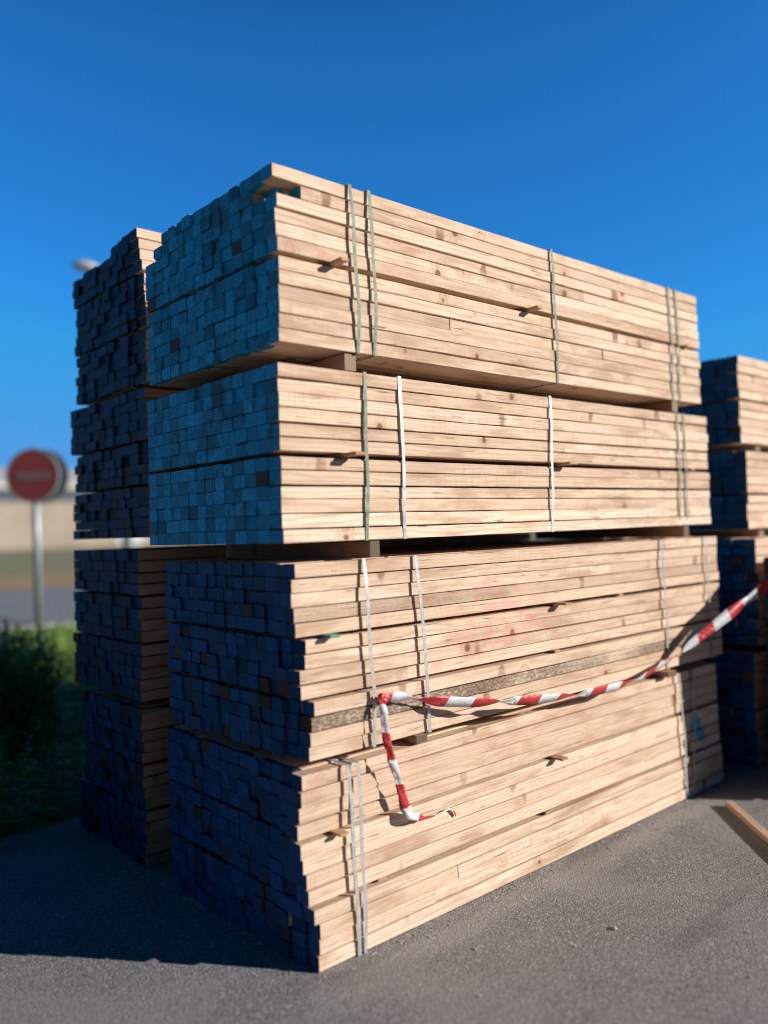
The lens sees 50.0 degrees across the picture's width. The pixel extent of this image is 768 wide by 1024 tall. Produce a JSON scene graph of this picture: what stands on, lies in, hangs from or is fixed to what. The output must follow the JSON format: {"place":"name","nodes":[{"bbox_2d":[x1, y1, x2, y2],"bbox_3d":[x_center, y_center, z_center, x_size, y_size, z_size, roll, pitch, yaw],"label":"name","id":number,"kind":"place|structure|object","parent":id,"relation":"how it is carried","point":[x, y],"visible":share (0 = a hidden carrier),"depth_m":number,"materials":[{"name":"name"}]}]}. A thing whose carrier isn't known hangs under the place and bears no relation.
{"place":"outdoors","nodes":[
{"label":"outdoors","id":0,"kind":"place"},
{"bbox_2d":[0,619,80,670],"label":"grass","id":1,"kind":"structure","parent":0,"point":[62,629],"depth_m":12.86,"materials":[{"name":"green plant"}]},
{"bbox_2d":[0,586,87,626],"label":"road","id":2,"kind":"structure","parent":0,"point":[58,603],"depth_m":19.91,"materials":[{"name":"grey asphalt"}]},
{"bbox_2d":[0,528,756,575],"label":"field","id":3,"kind":"structure","parent":0,"point":[21,562],"depth_m":67.00,"materials":[{"name":"white plant"}]},
{"bbox_2d":[0,468,149,549],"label":"warehouse","id":4,"kind":"structure","parent":3,"relation":"on","point":[58,525],"depth_m":144.50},
{"bbox_2d":[118,538,142,544],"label":"loading door","id":5,"kind":"structure","parent":4,"relation":"in","point":[134,541],"depth_m":154.85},
{"bbox_2d":[0,544,767,1023],"bbox_3d":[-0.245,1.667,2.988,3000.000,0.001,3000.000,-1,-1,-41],"label":"ground","id":6,"kind":"structure","parent":0,"point":[674,894],"depth_m":3.15,"materials":[{"name":"grey asphalt"}]},
{"bbox_2d":[0,620,76,632],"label":"road kerb","id":7,"kind":"structure","parent":6,"relation":"on","point":[32,626],"depth_m":14.36,"materials":[{"name":"concrete"}]},
{"bbox_2d":[0,629,94,836],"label":"grass verge","id":8,"kind":"object","parent":6,"relation":"on","point":[68,811],"depth_m":5.41,"materials":[{"name":"plant"}]},
{"bbox_2d":[5,447,68,642],"bbox_3d":[-5.051,0.527,12.081,0.836,2.950,0.301,-2,-1,9],"label":"no entry sign","id":9,"kind":"object","parent":8,"relation":"on","point":[35,476],"visible":0.98,"depth_m":12.00,"materials":[{"name":"red metal"}]},
{"bbox_2d":[0,616,92,834],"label":"weeds","id":10,"kind":"object","parent":8,"relation":"on","point":[28,691],"visible":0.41,"depth_m":6.14,"materials":[{"name":"green plant"}]},
{"bbox_2d":[72,260,131,547],"bbox_3d":[-5.202,-1.288,15.225,0.921,6.700,0.355,-1,-1,-32],"label":"street lamp","id":11,"kind":"object","parent":6,"relation":"on","point":[83,265],"visible":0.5,"depth_m":15.09,"materials":[{"name":"grey metal"}]},
{"bbox_2d":[80,688,181,867],"bbox_3d":[-0.297,1.329,5.275,3.049,0.766,0.844,-1,-1,-41],"label":"timber pack","id":12,"kind":"object","parent":6,"relation":"on","point":[125,792],"visible":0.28,"depth_m":4.12,"materials":[{"name":"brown wood"}]},
{"bbox_2d":[73,533,530,701],"bbox_3d":[-0.337,0.548,5.301,3.030,0.748,0.879,-1,-1,-41],"label":"timber pack","id":13,"kind":"object","parent":12,"relation":"on","point":[121,639],"visible":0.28,"depth_m":4.20,"materials":[{"name":"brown wood"}]},
{"bbox_2d":[168,661,723,972],"bbox_3d":[0.516,1.308,4.379,3.114,0.720,1.197,-1,-1,-41],"label":"timber pack","id":14,"kind":"object","parent":6,"relation":"on","point":[320,865],"visible":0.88,"depth_m":3.50,"materials":[{"name":"brown wood"}]},
{"bbox_2d":[400,732,426,743],"bbox_3d":[-0.209,0.944,3.773,0.060,0.031,1.103,-1,-1,-41],"label":"timber bearer","id":15,"kind":"object","parent":14,"relation":"on","point":[418,738],"visible":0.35,"depth_m":3.36,"materials":[{"name":"brown wood"}]},
{"bbox_2d":[650,669,675,677],"bbox_3d":[1.223,0.920,5.003,0.085,0.031,1.146,-1,-1,-41],"label":"timber bearer","id":16,"kind":"object","parent":14,"relation":"on","point":[667,673],"visible":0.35,"depth_m":4.58,"materials":[{"name":"brown wood"}]},
{"bbox_2d":[165,536,721,761],"bbox_3d":[0.538,0.548,4.410,3.196,0.732,1.159,-1,-1,-41],"label":"timber pack","id":17,"kind":"object","parent":16,"relation":"on","point":[309,659],"visible":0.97,"depth_m":3.53,"materials":[{"name":"brown wood"}]},
{"bbox_2d":[226,541,379,556],"bbox_3d":[-0.397,0.165,3.651,0.050,0.064,1.094,-1,-1,-41],"label":"timber bearer","id":18,"kind":"object","parent":17,"relation":"on","point":[343,549],"visible":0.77,"depth_m":3.52,"materials":[{"name":"brown wood"}]},
{"bbox_2d":[378,579,767,820],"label":"barrier tape","id":19,"kind":"object","parent":17,"relation":"attached to","point":[710,628],"visible":1,"depth_m":3.47,"materials":[{"name":"plastic"}]},
{"bbox_2d":[535,526,688,538],"bbox_3d":[1.416,0.135,5.249,0.060,0.064,1.091,-1,-1,-41],"label":"timber bearer","id":20,"kind":"object","parent":17,"relation":"on","point":[656,532],"visible":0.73,"depth_m":5.13,"materials":[{"name":"brown wood"}]},
{"bbox_2d":[147,362,710,544],"bbox_3d":[0.471,-0.216,4.390,3.156,0.665,1.192,-1,-1,-41],"label":"timber pack","id":21,"kind":"object","parent":20,"relation":"on","point":[276,452],"visible":1,"depth_m":3.49,"materials":[{"name":"brown wood"}]},
{"bbox_2d":[303,353,355,371],"bbox_3d":[-0.484,-0.565,3.614,0.055,0.065,1.069,-1,-1,-41],"label":"timber bearer","id":22,"kind":"object","parent":21,"relation":"on","point":[344,362],"visible":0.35,"depth_m":3.23,"materials":[{"name":"brown wood"}]},
{"bbox_2d":[145,162,700,406],"bbox_3d":[0.430,-0.947,4.381,3.092,0.666,1.160,-1,-1,-41],"label":"timber pack","id":23,"kind":"object","parent":22,"relation":"on","point":[270,263],"visible":0.95,"depth_m":3.52,"materials":[{"name":"brown wood"}]},
{"bbox_2d":[627,401,677,412],"bbox_3d":[1.339,-0.595,5.210,0.060,0.065,1.081,-1,-1,-41],"label":"timber bearer","id":24,"kind":"object","parent":21,"relation":"on","point":[669,406],"visible":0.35,"depth_m":4.83,"materials":[{"name":"brown wood"}]},
{"bbox_2d":[697,643,767,767],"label":"timber pack","id":25,"kind":"object","parent":6,"relation":"on","point":[742,699],"visible":0.3,"depth_m":5.32,"materials":[{"name":"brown wood"}]},
{"bbox_2d":[722,642,766,646],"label":"timber bearer","id":26,"kind":"object","parent":25,"relation":"on","point":[764,645],"visible":0.09,"depth_m":5.58,"materials":[{"name":"brown wood"}]},
{"bbox_2d":[705,531,767,645],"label":"timber pack","id":27,"kind":"object","parent":26,"relation":"on","point":[740,566],"visible":0.31,"depth_m":5.31,"materials":[{"name":"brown wood"}]},
{"bbox_2d":[689,529,763,536],"bbox_3d":[2.194,0.155,5.918,0.070,0.049,1.031,-1,-1,-41],"label":"timber bearer","id":28,"kind":"object","parent":27,"relation":"on","point":[734,532],"visible":0.46,"depth_m":5.67,"materials":[{"name":"brown wood"}]},
{"bbox_2d":[619,451,767,529],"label":"timber pack","id":29,"kind":"object","parent":28,"relation":"on","point":[738,488],"visible":0.41,"depth_m":5.44,"materials":[{"name":"brown wood"}]},
{"bbox_2d":[698,445,759,453],"bbox_3d":[2.175,-0.410,5.928,0.070,0.041,1.031,-1,-1,-41],"label":"timber bearer","id":30,"kind":"object","parent":29,"relation":"on","point":[753,448],"visible":0.35,"depth_m":5.62,"materials":[{"name":"brown wood"}]},
{"bbox_2d":[677,355,767,452],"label":"timber pack","id":31,"kind":"object","parent":30,"relation":"on","point":[732,407],"visible":0.44,"depth_m":5.46,"materials":[{"name":"brown wood"}]},
{"bbox_2d":[725,801,767,843],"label":"loose batten","id":32,"kind":"object","parent":6,"relation":"on","point":[756,827],"visible":1,"depth_m":4.25,"materials":[{"name":"brown wood"}]},
{"bbox_2d":[0,530,767,590],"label":"verge","id":33,"kind":"structure","parent":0,"point":[26,581],"depth_m":31.55,"materials":[{"name":"green plant"}]},
{"bbox_2d":[0,0,767,469],"label":"sky","id":34,"kind":"structure","parent":0,"point":[625,137],"materials":[{"name":"blue"}]},
{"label":"timber bearer","id":35,"kind":"object","parent":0,"visible":0},
{"bbox_2d":[70,387,221,539],"bbox_3d":[-0.352,-0.248,5.394,3.030,0.751,0.979,-1,-1,-41],"label":"timber pack","id":36,"kind":"object","parent":35,"relation":"on","point":[109,442],"visible":0.28,"depth_m":4.35,"materials":[{"name":"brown wood"}]},
{"bbox_2d":[72,227,188,405],"bbox_3d":[-0.365,-1.028,5.387,3.038,0.773,0.928,-1,-1,-41],"label":"timber pack","id":37,"kind":"object","parent":36,"relation":"on","point":[112,324],"visible":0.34,"depth_m":4.30,"materials":[{"name":"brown wood"}]},
{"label":"timber bearer","id":38,"kind":"object","parent":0,"visible":0},
{"bbox_2d":[763,557,767,659],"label":"timber pack","id":39,"kind":"object","parent":38,"relation":"on","point":[765,560],"visible":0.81,"depth_m":5.11,"materials":[{"name":"brown wood"}]}
]}

